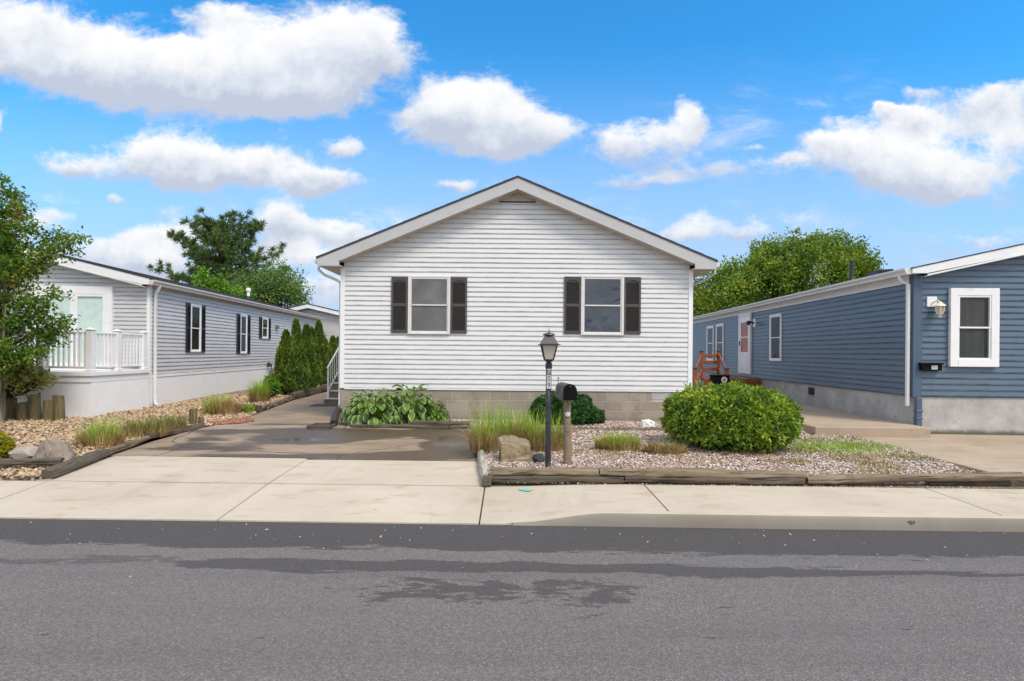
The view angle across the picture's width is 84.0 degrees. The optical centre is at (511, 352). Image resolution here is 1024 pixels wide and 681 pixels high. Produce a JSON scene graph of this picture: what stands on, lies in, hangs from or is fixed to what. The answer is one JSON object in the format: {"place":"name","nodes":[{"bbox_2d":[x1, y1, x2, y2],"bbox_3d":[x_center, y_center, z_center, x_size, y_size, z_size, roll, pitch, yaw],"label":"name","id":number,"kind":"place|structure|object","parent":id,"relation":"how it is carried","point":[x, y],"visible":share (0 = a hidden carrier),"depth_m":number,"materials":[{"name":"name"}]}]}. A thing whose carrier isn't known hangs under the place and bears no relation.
{"place":"outdoors","nodes":[
{"label":"outdoors","id":0,"kind":"place"},
{"bbox_2d":[0,387,291,480],"bbox_3d":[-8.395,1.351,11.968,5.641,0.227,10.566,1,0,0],"label":"gravel","id":1,"kind":"structure","parent":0,"point":[30,437],"depth_m":10.68,"materials":[{"name":"gravel"}]},
{"bbox_2d":[0,429,16,458],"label":"yellow shrub","id":2,"kind":"object","parent":1,"relation":"on","point":[7,444],"visible":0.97,"depth_m":7.37,"materials":[{"name":"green plant"}]},
{"bbox_2d":[5,397,17,420],"bbox_3d":[-9.877,1.157,11.200,0.208,0.534,0.211,1,0,0],"label":"log post","id":3,"kind":"object","parent":1,"relation":"on","point":[10,412],"visible":0.52,"depth_m":11.13,"materials":[{"name":"wood"}]},
{"bbox_2d":[16,402,27,420],"bbox_3d":[-9.583,1.202,11.150,0.216,0.450,0.213,1,0,0],"label":"log post","id":4,"kind":"object","parent":1,"relation":"on","point":[21,411],"visible":0.69,"depth_m":11.07,"materials":[{"name":"wood"}]},
{"bbox_2d":[8,446,37,458],"bbox_3d":[-6.269,1.329,7.338,0.364,0.207,0.286,1,0,-34],"label":"boulder","id":5,"kind":"object","parent":1,"relation":"on","point":[24,452],"visible":0.68,"depth_m":7.25,"materials":[{"name":"stone"}]},
{"bbox_2d":[0,359,59,398],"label":"golden shrub","id":6,"kind":"object","parent":1,"relation":"on","point":[16,384],"visible":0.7,"depth_m":11.04,"materials":[{"name":"green plant"}]},
{"bbox_2d":[0,457,64,465],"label":"landscape timber","id":7,"kind":"object","parent":1,"relation":"on","point":[29,461],"visible":0.98,"depth_m":7.03,"materials":[{"name":"wood"}]},
{"bbox_2d":[27,394,41,420],"bbox_3d":[-9.395,1.124,11.202,0.243,0.608,0.215,1,0,0],"label":"log post","id":8,"kind":"object","parent":1,"relation":"on","point":[34,410],"visible":0.9,"depth_m":11.12,"materials":[{"name":"wood"}]},
{"bbox_2d":[0,171,92,421],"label":"crape myrtle","id":9,"kind":"object","parent":1,"relation":"on","point":[15,271],"visible":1,"depth_m":10.72,"materials":[{"name":"green plant"}]},
{"bbox_2d":[42,399,52,420],"bbox_3d":[-9.077,1.176,11.150,0.219,0.510,0.206,1,0,0],"label":"log post","id":10,"kind":"object","parent":1,"relation":"on","point":[47,412],"visible":0.76,"depth_m":11.06,"materials":[{"name":"wood"}]},
{"bbox_2d":[32,439,76,466],"bbox_3d":[-5.886,1.313,7.317,0.546,0.387,0.394,1,0,0],"label":"boulder","id":11,"kind":"object","parent":1,"relation":"on","point":[52,448],"visible":0.56,"depth_m":7.23,"materials":[{"name":"stone"}]},
{"bbox_2d":[52,395,64,420],"bbox_3d":[-8.919,1.133,11.202,0.221,0.598,0.204,1,0,0],"label":"log post","id":12,"kind":"object","parent":1,"relation":"on","point":[58,407],"visible":0.83,"depth_m":11.13,"materials":[{"name":"wood"}]},
{"bbox_2d":[41,448,109,478],"bbox_3d":[-5.568,1.423,7.320,0.156,0.147,1.232,1,2,-8],"label":"landscape timber","id":13,"kind":"object","parent":1,"relation":"on","point":[63,468],"visible":1,"depth_m":7.14,"materials":[{"name":"wood"}]},
{"bbox_2d":[12,328,150,416],"bbox_3d":[-10.979,0.424,12.810,4.450,1.920,1.940,1,0,0],"label":"porch","id":14,"kind":"object","parent":1,"relation":"on","point":[89,390],"visible":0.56,"depth_m":12.16,"materials":[{"name":"plastic"}]},
{"bbox_2d":[73,414,133,447],"bbox_3d":[-6.008,1.129,8.337,0.925,0.516,0.948,1,0,0],"label":"grass clump","id":15,"kind":"object","parent":1,"relation":"on","point":[102,437],"visible":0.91,"depth_m":8.23,"materials":[{"name":"plant"}]},
{"bbox_2d":[108,435,149,454],"bbox_3d":[-5.754,1.388,8.495,0.123,0.112,1.128,1,2,-6],"label":"landscape timber","id":16,"kind":"object","parent":1,"relation":"on","point":[123,446],"visible":0.88,"depth_m":8.44,"materials":[{"name":"wood"}]},
{"bbox_2d":[114,413,175,438],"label":"grass clump","id":17,"kind":"object","parent":1,"relation":"on","point":[138,429],"visible":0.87,"depth_m":9.27,"materials":[{"name":"plant"}]},
{"bbox_2d":[0,245,323,406],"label":"grey house","id":18,"kind":"structure","parent":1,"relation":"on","point":[202,341],"depth_m":15.10,"materials":[{"name":"plastic"}]},
{"bbox_2d":[34,285,113,367],"bbox_3d":[-10.585,-0.614,13.760,1.783,1.964,0.092,0,0,-3],"label":"patio door","id":19,"kind":"structure","parent":18,"relation":"in","point":[95,305],"depth_m":13.76,"materials":[{"name":"plastic"}]},
{"bbox_2d":[191,303,201,351],"bbox_3d":[-8.966,-0.680,16.114,0.061,1.360,0.595,0,0,-3],"label":"window","id":20,"kind":"structure","parent":18,"relation":"in","point":[196,310],"depth_m":16.14,"materials":[{"name":"plastic"}]},
{"bbox_2d":[240,314,247,353],"bbox_3d":[-9.168,-0.623,19.410,0.061,1.342,0.552,0,0,-3],"label":"window","id":21,"kind":"structure","parent":18,"relation":"in","point":[243,342],"depth_m":19.43,"materials":[{"name":"plastic"}]},
{"bbox_2d":[262,317,268,338],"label":"window","id":22,"kind":"structure","parent":18,"relation":"in","point":[265,320],"depth_m":21.36,"materials":[{"name":"plastic"}]},
{"bbox_2d":[267,362,274,375],"bbox_3d":[-9.093,0.867,21.676,0.420,0.968,0.361,1,0,0],"label":"gas meter","id":23,"kind":"object","parent":18,"relation":"attached to","point":[271,370],"visible":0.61,"depth_m":21.54,"materials":[{"name":"grey metal"}]},
{"bbox_2d":[154,410,194,428],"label":"grass clump","id":24,"kind":"object","parent":1,"relation":"on","point":[179,423],"visible":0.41,"depth_m":9.93,"materials":[{"name":"plant"}]},
{"bbox_2d":[147,423,204,439],"bbox_3d":[-5.761,1.356,9.798,0.136,0.110,1.432,1,0,5],"label":"landscape timber","id":25,"kind":"object","parent":1,"relation":"on","point":[180,430],"visible":0.88,"depth_m":9.83,"materials":[{"name":"wood"}]},
{"bbox_2d":[189,408,197,424],"bbox_3d":[-6.026,1.258,10.753,0.158,0.400,0.149,1,0,0],"label":"stump post","id":26,"kind":"object","parent":1,"relation":"on","point":[193,418],"visible":0.61,"depth_m":10.69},
{"bbox_2d":[198,417,203,422],"bbox_3d":[-5.809,1.329,10.619,0.108,0.260,0.099,1,0,0],"label":"stump post","id":27,"kind":"object","parent":1,"relation":"on","point":[200,419],"visible":0.48,"depth_m":10.58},
{"bbox_2d":[198,393,244,415],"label":"grass clump","id":28,"kind":"object","parent":1,"relation":"on","point":[226,406],"visible":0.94,"depth_m":12.40,"materials":[{"name":"plant"}]},
{"bbox_2d":[233,403,261,412],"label":"landscape timber","id":29,"kind":"object","parent":1,"relation":"on","point":[257,408],"visible":0.38,"depth_m":12.97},
{"bbox_2d":[242,403,254,412],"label":"grass clump","id":30,"kind":"object","parent":1,"relation":"on","point":[249,409],"visible":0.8,"depth_m":12.82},
{"bbox_2d":[242,377,275,401],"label":"grass clump","id":31,"kind":"object","parent":1,"relation":"on","point":[258,394],"visible":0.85,"depth_m":15.07,"materials":[{"name":"plant"}]},
{"bbox_2d":[263,374,282,396],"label":"weed","id":32,"kind":"object","parent":1,"relation":"on","point":[275,385],"visible":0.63,"depth_m":16.31,"materials":[{"name":"green plant"}]},
{"bbox_2d":[261,396,290,409],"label":"landscape timber","id":33,"kind":"object","parent":1,"relation":"on","point":[276,402],"visible":0.92,"depth_m":14.55,"materials":[{"name":"wood"}]},
{"bbox_2d":[272,329,291,394],"bbox_3d":[-7.018,0.307,17.593,1.006,2.084,0.994,1,0,0],"label":"arborvitae","id":34,"kind":"object","parent":1,"relation":"on","point":[282,355],"visible":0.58,"depth_m":17.38,"materials":[{"name":"plant"}]},
{"bbox_2d":[281,333,311,392],"bbox_3d":[-6.500,0.376,17.320,0.901,1.954,0.892,1,0,-44],"label":"arborvitae","id":35,"kind":"object","parent":1,"relation":"on","point":[298,375],"visible":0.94,"depth_m":17.11,"materials":[{"name":"plant"}]},
{"bbox_2d":[290,318,303,344],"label":"arborvitae","id":36,"kind":"object","parent":1,"relation":"on","point":[296,326],"visible":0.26,"depth_m":18.51,"materials":[{"name":"plant"}]},
{"bbox_2d":[302,323,321,387],"bbox_3d":[-6.836,0.187,18.803,0.994,2.327,0.949,1,0,25],"label":"arborvitae","id":37,"kind":"object","parent":1,"relation":"on","point":[309,346],"visible":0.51,"depth_m":18.69,"materials":[{"name":"plant"}]},
{"bbox_2d":[291,382,333,399],"bbox_3d":[-6.413,1.235,18.720,0.174,0.295,4.983,0,0,-3],"label":"landscape timber","id":38,"kind":"object","parent":1,"relation":"on","point":[298,394],"visible":0.72,"depth_m":17.75,"materials":[{"name":"wood"}]},
{"bbox_2d":[310,326,325,384],"bbox_3d":[-7.127,0.203,20.218,1.024,2.289,0.936,1,0,0],"label":"arborvitae","id":39,"kind":"object","parent":1,"relation":"on","point":[316,350],"visible":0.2,"depth_m":20.16,"materials":[{"name":"plant"}]},
{"bbox_2d":[314,319,331,385],"bbox_3d":[-7.093,0.062,20.796,1.071,2.572,1.112,1,0,0],"label":"arborvitae","id":40,"kind":"object","parent":1,"relation":"on","point":[321,339],"visible":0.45,"depth_m":20.69,"materials":[{"name":"plant"}]},
{"bbox_2d":[325,339,335,382],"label":"arborvitae","id":41,"kind":"object","parent":1,"relation":"on","point":[329,352],"visible":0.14,"depth_m":21.99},
{"bbox_2d":[36,456,481,485],"bbox_3d":[-2.979,1.554,7.323,5.254,0.149,1.413,1,0,0],"label":"driveway apron","id":42,"kind":"object","parent":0,"point":[172,469],"visible":0.74,"depth_m":7.17,"materials":[{"name":"concrete"}]},
{"bbox_2d":[98,391,484,491],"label":"yard","id":43,"kind":"structure","parent":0,"point":[148,441],"depth_m":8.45,"materials":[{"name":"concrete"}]},
{"bbox_2d":[191,265,235,293],"bbox_3d":[-16.137,-1.585,30.997,2.713,6.182,2.155,1,0,0],"label":"young maple","id":44,"kind":"object","parent":43,"relation":"on","point":[205,281],"visible":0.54,"depth_m":30.60,"materials":[{"name":"green plant"}]},
{"bbox_2d":[147,206,292,287],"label":"pine tree","id":45,"kind":"object","parent":43,"relation":"on","point":[222,241],"visible":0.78,"depth_m":41.25,"materials":[{"name":"green plant"}]},
{"bbox_2d":[207,417,254,423],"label":"red gravel","id":46,"kind":"structure","parent":43,"relation":"on","point":[234,420],"depth_m":11.17,"materials":[{"name":"gravel"}]},
{"bbox_2d":[231,284,256,298],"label":"young maple","id":47,"kind":"object","parent":43,"relation":"on","point":[238,292],"visible":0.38,"depth_m":30.80,"materials":[{"name":"green plant"}]},
{"bbox_2d":[224,252,315,307],"bbox_3d":[-16.337,-2.524,37.942,6.554,8.238,4.785,1,0,0],"label":"broadleaf tree","id":48,"kind":"object","parent":43,"relation":"on","point":[275,287],"visible":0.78,"depth_m":37.08,"materials":[{"name":"green plant"}]},
{"bbox_2d":[288,303,338,341],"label":"grey house","id":49,"kind":"structure","parent":43,"relation":"on","point":[330,324],"depth_m":29.99,"materials":[{"name":"plastic"}]},
{"bbox_2d":[306,423,335,427],"bbox_3d":[-3.542,1.364,10.620,0.424,0.044,0.480,1,0,0],"label":"splash frame","id":50,"kind":"object","parent":43,"relation":"on","point":[320,425],"visible":1,"depth_m":10.43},
{"bbox_2d":[310,404,337,406],"bbox_3d":[-4.637,1.370,14.700,1.050,0.016,0.500,1,0,0],"label":"slab","id":51,"kind":"object","parent":43,"relation":"on","point":[335,405],"visible":0.63,"depth_m":14.55,"materials":[{"name":"concrete"}]},
{"bbox_2d":[323,347,342,403],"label":"side steps","id":52,"kind":"structure","parent":43,"relation":"on","point":[332,397],"depth_m":15.28,"materials":[{"name":"concrete"}]},
{"bbox_2d":[329,335,338,374],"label":"arborvitae","id":53,"kind":"object","parent":43,"relation":"on","point":[334,344],"visible":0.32,"depth_m":24.85,"materials":[{"name":"plant"}]},
{"bbox_2d":[314,175,719,425],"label":"white house","id":54,"kind":"structure","parent":43,"relation":"on","point":[460,305],"depth_m":11.89,"materials":[{"name":"plastic"}]},
{"bbox_2d":[408,275,450,334],"bbox_3d":[-1.728,-0.985,11.880,0.881,1.227,0.061,0,0,0],"label":"window","id":55,"kind":"structure","parent":54,"relation":"in","point":[428,296],"depth_m":11.87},
{"bbox_2d":[581,275,623,335],"bbox_3d":[1.889,-0.975,11.880,0.892,1.248,0.061,0,0,0],"label":"window","id":56,"kind":"structure","parent":54,"relation":"in","point":[602,297],"depth_m":11.87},
{"bbox_2d":[343,420,658,429],"bbox_3d":[1.403,1.432,11.226,9.070,0.026,1.348,1,0,0],"label":"gravel bed","id":57,"kind":"object","parent":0,"point":[532,424],"visible":0.09,"depth_m":11.12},
{"bbox_2d":[338,388,408,425],"bbox_3d":[-2.689,1.093,11.105,1.389,0.770,1.084,1,0,0],"label":"hosta","id":58,"kind":"object","parent":57,"relation":"on","point":[372,413],"visible":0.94,"depth_m":10.84,"materials":[{"name":"plant"}]},
{"bbox_2d":[352,424,449,428],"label":"landscape timber","id":59,"kind":"object","parent":57,"relation":"on","point":[418,426],"visible":0.96,"depth_m":10.55,"materials":[{"name":"wood"}]},
{"bbox_2d":[412,420,469,424],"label":"landscape timber","id":60,"kind":"object","parent":59,"relation":"on","point":[425,422],"visible":0.94,"depth_m":10.61,"materials":[{"name":"wood"}]},
{"bbox_2d":[388,383,433,424],"bbox_3d":[-2.000,1.036,11.201,0.929,0.839,0.823,1,0,-38],"label":"hosta","id":61,"kind":"object","parent":57,"relation":"on","point":[411,410],"visible":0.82,"depth_m":11.06,"materials":[{"name":"plant"}]},
{"bbox_2d":[418,399,450,420],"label":"hosta","id":62,"kind":"object","parent":57,"relation":"on","point":[439,414],"visible":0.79,"depth_m":11.14,"materials":[{"name":"plant"}]},
{"bbox_2d":[450,425,470,428],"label":"landscape timber","id":63,"kind":"object","parent":57,"relation":"on","point":[457,426],"visible":0.73,"depth_m":10.52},
{"bbox_2d":[527,390,599,425],"bbox_3d":[1.016,1.080,11.289,1.494,0.824,1.033,1,0,0],"label":"shrub","id":64,"kind":"object","parent":57,"relation":"on","point":[583,408],"visible":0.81,"depth_m":10.97,"materials":[{"name":"green plant"}]},
{"bbox_2d":[583,405,607,423],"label":"shrub","id":65,"kind":"object","parent":57,"relation":"on","point":[601,418],"visible":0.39,"depth_m":11.29,"materials":[{"name":"green plant"}]},
{"bbox_2d":[641,419,655,426],"bbox_3d":[2.623,1.405,10.945,0.287,0.229,0.234,1,0,0],"label":"stone","id":66,"kind":"object","parent":57,"relation":"on","point":[647,422],"visible":0.59,"depth_m":10.88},
{"bbox_2d":[0,518,1023,680],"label":"road","id":67,"kind":"structure","parent":0,"point":[207,601],"depth_m":3.74,"materials":[{"name":"asphalt"}]},
{"bbox_2d":[30,522,1004,576],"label":"loose stones","id":68,"kind":"object","parent":67,"relation":"on","point":[559,530],"visible":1,"depth_m":5.07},
{"bbox_2d":[513,510,1023,531],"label":"kerb","id":69,"kind":"structure","parent":67,"relation":"on","point":[831,521],"depth_m":5.43,"materials":[{"name":"concrete"}]},
{"bbox_2d":[0,481,1023,524],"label":"sidewalk","id":70,"kind":"structure","parent":0,"point":[382,504],"depth_m":5.98,"materials":[{"name":"concrete"}]},
{"bbox_2d":[482,475,492,486],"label":"landscape timber","id":71,"kind":"object","parent":70,"relation":"on","point":[486,480],"visible":1,"depth_m":6.57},
{"bbox_2d":[0,480,1023,488],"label":"soil strip","id":72,"kind":"object","parent":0,"point":[885,485],"visible":0.5,"depth_m":6.64,"materials":[{"name":"soil"}]},
{"bbox_2d":[488,474,624,483],"bbox_3d":[0.511,1.485,6.669,1.628,0.112,0.146,0,0,1],"label":"landscape timber","id":73,"kind":"object","parent":72,"relation":"on","point":[540,479],"visible":0.84,"depth_m":6.62,"materials":[{"name":"wood"}]},
{"bbox_2d":[490,467,598,475],"bbox_3d":[0.379,1.401,6.684,1.283,0.103,0.145,0,0,1],"label":"landscape timber","id":74,"kind":"object","parent":73,"relation":"on","point":[566,471],"visible":1,"depth_m":6.64,"materials":[{"name":"wood"}]},
{"bbox_2d":[624,476,804,484],"bbox_3d":[2.349,1.493,6.639,2.093,0.105,0.143,0,0,1],"label":"landscape timber","id":75,"kind":"object","parent":72,"relation":"on","point":[731,481],"visible":0.84,"depth_m":6.58,"materials":[{"name":"wood"}]},
{"bbox_2d":[598,467,806,478],"bbox_3d":[2.217,1.415,6.656,2.404,0.113,0.149,1,0,1],"label":"landscape timber","id":76,"kind":"object","parent":75,"relation":"on","point":[695,472],"visible":0.99,"depth_m":6.61,"materials":[{"name":"wood"}]},
{"bbox_2d":[805,472,1023,484],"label":"landscape timber","id":77,"kind":"object","parent":72,"relation":"on","point":[864,478],"visible":0.99,"depth_m":6.58,"materials":[{"name":"wood"}]},
{"bbox_2d":[924,481,1012,485],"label":"landscape timber","id":78,"kind":"object","parent":72,"relation":"on","point":[984,483],"visible":0.56,"depth_m":6.65,"materials":[{"name":"wood"}]},
{"bbox_2d":[0,0,1023,310],"label":"sky","id":79,"kind":"structure","parent":0,"point":[711,128],"materials":[{"name":"blue"}]},
{"bbox_2d":[349,419,1014,485],"bbox_3d":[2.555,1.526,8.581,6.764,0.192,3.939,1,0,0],"label":"gravel bed","id":80,"kind":"object","parent":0,"point":[648,462],"visible":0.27,"depth_m":7.61,"materials":[{"name":"gravel"}]},
{"bbox_2d":[477,449,488,478],"bbox_3d":[-0.377,1.456,7.331,0.120,0.165,1.372,1,2,-6],"label":"rock","id":81,"kind":"object","parent":80,"relation":"on","point":[483,467],"visible":0.88,"depth_m":7.12,"materials":[{"name":"stone"}]},
{"bbox_2d":[450,399,521,452],"bbox_3d":[-0.345,1.017,8.251,1.321,0.820,1.392,1,0,0],"label":"grass clump","id":82,"kind":"object","parent":80,"relation":"on","point":[485,438],"visible":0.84,"depth_m":8.09,"materials":[{"name":"plant"}]},
{"bbox_2d":[498,435,532,463],"bbox_3d":[0.058,1.304,7.448,0.498,0.409,0.402,1,0,0],"label":"boulder","id":83,"kind":"object","parent":80,"relation":"on","point":[512,448],"visible":0.73,"depth_m":7.31,"materials":[{"name":"stone"}]},
{"bbox_2d":[495,403,551,439],"bbox_3d":[0.082,1.070,8.578,1.395,0.721,1.336,1,0,0],"label":"grass clump","id":84,"kind":"object","parent":80,"relation":"on","point":[522,422],"visible":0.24,"depth_m":8.47,"materials":[{"name":"plant"}]},
{"bbox_2d":[532,453,544,462],"bbox_3d":[0.341,1.370,7.352,0.164,0.136,0.097,1,0,0],"label":"stone","id":85,"kind":"object","parent":80,"relation":"on","point":[539,457],"visible":0.95,"depth_m":7.32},
{"bbox_2d":[538,331,560,467],"bbox_3d":[0.450,0.591,7.020,0.264,1.785,0.264,1,0,0],"label":"lamp post","id":86,"kind":"object","parent":80,"relation":"on","point":[548,344],"visible":1,"depth_m":6.99,"materials":[{"name":"metal"}]},
{"bbox_2d":[519,407,583,451],"bbox_3d":[0.497,1.103,8.302,1.299,0.663,1.196,1,0,0],"label":"grass clump","id":87,"kind":"object","parent":80,"relation":"on","point":[537,440],"visible":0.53,"depth_m":8.14,"materials":[{"name":"plant"}]},
{"bbox_2d":[485,447,627,455],"bbox_3d":[0.828,1.397,8.195,2.598,0.061,1.433,1,0,0],"label":"straw","id":88,"kind":"object","parent":80,"relation":"on","point":[562,450],"visible":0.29,"depth_m":7.99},
{"bbox_2d":[555,377,576,464],"bbox_3d":[0.681,0.904,7.263,0.174,1.166,0.491,0,0,-9],"label":"mailbox","id":89,"kind":"object","parent":80,"relation":"on","point":[566,393],"visible":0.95,"depth_m":7.18,"materials":[{"name":"brown wood"}]},
{"bbox_2d":[563,384,576,399],"bbox_3d":[0.719,0.494,7.043,0.172,0.203,0.013,0,0,-8],"label":"door","id":90,"kind":"structure","parent":89,"relation":"in","point":[569,393],"depth_m":7.04,"materials":[{"name":"black plastic"}]},
{"bbox_2d":[578,426,609,430],"bbox_3d":[1.500,1.419,10.388,0.585,0.128,0.055,1,0,0],"label":"scalloped edging","id":91,"kind":"object","parent":80,"relation":"on","point":[597,428],"visible":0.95,"depth_m":10.36,"materials":[{"name":"concrete"}]},
{"bbox_2d":[590,428,650,451],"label":"grass clump","id":92,"kind":"object","parent":80,"relation":"on","point":[612,443],"visible":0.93,"depth_m":8.25,"materials":[{"name":"plant"}]},
{"bbox_2d":[611,427,643,430],"bbox_3d":[2.100,1.424,10.368,0.585,0.128,0.055,1,0,0],"label":"scalloped edging","id":93,"kind":"object","parent":80,"relation":"on","point":[628,428],"visible":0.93,"depth_m":10.34,"materials":[{"name":"concrete"}]},
{"bbox_2d":[644,427,664,430],"bbox_3d":[2.700,1.429,10.374,0.585,0.128,0.055,1,0,0],"label":"scalloped edging","id":94,"kind":"object","parent":80,"relation":"on","point":[653,429],"visible":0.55,"depth_m":10.35,"materials":[{"name":"concrete"}]},
{"bbox_2d":[640,438,693,455],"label":"grass clump","id":95,"kind":"object","parent":80,"relation":"on","point":[663,449],"visible":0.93,"depth_m":8.01,"materials":[{"name":"plant"}]},
{"bbox_2d":[659,379,804,453],"bbox_3d":[3.345,0.956,8.695,2.090,1.114,1.959,1,0,0],"label":"round bush","id":96,"kind":"object","parent":80,"relation":"on","point":[732,416],"visible":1,"depth_m":8.05,"materials":[{"name":"green plant"}]},
{"bbox_2d":[726,433,959,465],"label":"grass","id":97,"kind":"structure","parent":80,"relation":"on","point":[830,447],"depth_m":8.63,"materials":[{"name":"plant"}]},
{"bbox_2d":[762,435,980,473],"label":"grass","id":98,"kind":"structure","parent":80,"relation":"on","point":[865,461],"depth_m":7.91,"materials":[{"name":"plant"}]},
{"bbox_2d":[507,482,996,488],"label":"gravel","id":99,"kind":"structure","parent":0,"point":[791,485],"depth_m":6.58,"materials":[{"name":"gravel"}]},
{"bbox_2d":[693,226,887,316],"bbox_3d":[15.729,-2.814,33.978,12.775,9.560,7.915,1,0,0],"label":"broadleaf tree","id":100,"kind":"object","parent":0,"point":[762,274],"visible":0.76,"depth_m":32.11,"materials":[{"name":"green plant"}]},
{"bbox_2d":[692,243,1023,434],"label":"blue house","id":101,"kind":"structure","parent":0,"point":[864,346],"depth_m":10.86,"materials":[{"name":"plastic"}]},
{"bbox_2d":[706,325,713,360],"bbox_3d":[8.018,-0.360,22.997,0.061,1.409,0.913,0,0,3],"label":"window","id":102,"kind":"structure","parent":101,"relation":"in","point":[710,329],"depth_m":22.97,"materials":[{"name":"plastic"}]},
{"bbox_2d":[715,323,723,361],"bbox_3d":[7.956,-0.368,21.772,0.061,1.442,0.904,0,0,3],"label":"window","id":103,"kind":"structure","parent":101,"relation":"in","point":[719,327],"depth_m":21.69,"materials":[{"name":"plastic"}]},
{"bbox_2d":[738,312,751,373],"bbox_3d":[7.801,-0.291,19.067,0.100,2.018,1.089,0,0,3],"label":"door","id":104,"kind":"structure","parent":101,"relation":"in","point":[744,330],"depth_m":19.02,"materials":[{"name":"white paint"}]},
{"bbox_2d":[769,313,781,360],"bbox_3d":[7.699,-0.426,16.611,0.061,1.370,0.802,0,0,3],"label":"window","id":105,"kind":"structure","parent":101,"relation":"in","point":[775,320],"depth_m":16.61,"materials":[{"name":"plastic"}]},
{"bbox_2d":[918,363,943,370],"bbox_3d":[7.668,0.265,10.421,0.397,0.147,0.098,1,0,3],"label":"letterbox","id":106,"kind":"object","parent":101,"relation":"attached to","point":[930,366],"visible":1,"depth_m":10.39,"materials":[{"name":"black plastic"}]},
{"bbox_2d":[948,288,999,366],"bbox_3d":[8.446,-0.451,10.412,0.855,1.437,0.091,0,0,3],"label":"window","id":107,"kind":"structure","parent":101,"relation":"in","point":[974,313],"depth_m":10.40,"materials":[{"name":"plastic"}]},
{"bbox_2d":[797,404,930,437],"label":"path","id":108,"kind":"structure","parent":0,"point":[825,422],"depth_m":10.20,"materials":[{"name":"concrete"}]},
{"bbox_2d":[709,374,729,384],"bbox_3d":[6.122,0.991,16.770,0.490,0.654,0.380,1,0,0],"label":"bin","id":109,"kind":"object","parent":108,"relation":"on","point":[715,379],"visible":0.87,"depth_m":16.60,"materials":[{"name":"black plastic"}]},
{"bbox_2d":[692,349,760,386],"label":"wooden deck","id":110,"kind":"structure","parent":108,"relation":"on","point":[748,381],"depth_m":17.80,"materials":[{"name":"brown wood"}]},
{"bbox_2d":[860,434,1023,486],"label":"neighbour driveway","id":111,"kind":"structure","parent":0,"point":[993,453],"depth_m":8.81,"materials":[{"name":"concrete"}]}
]}

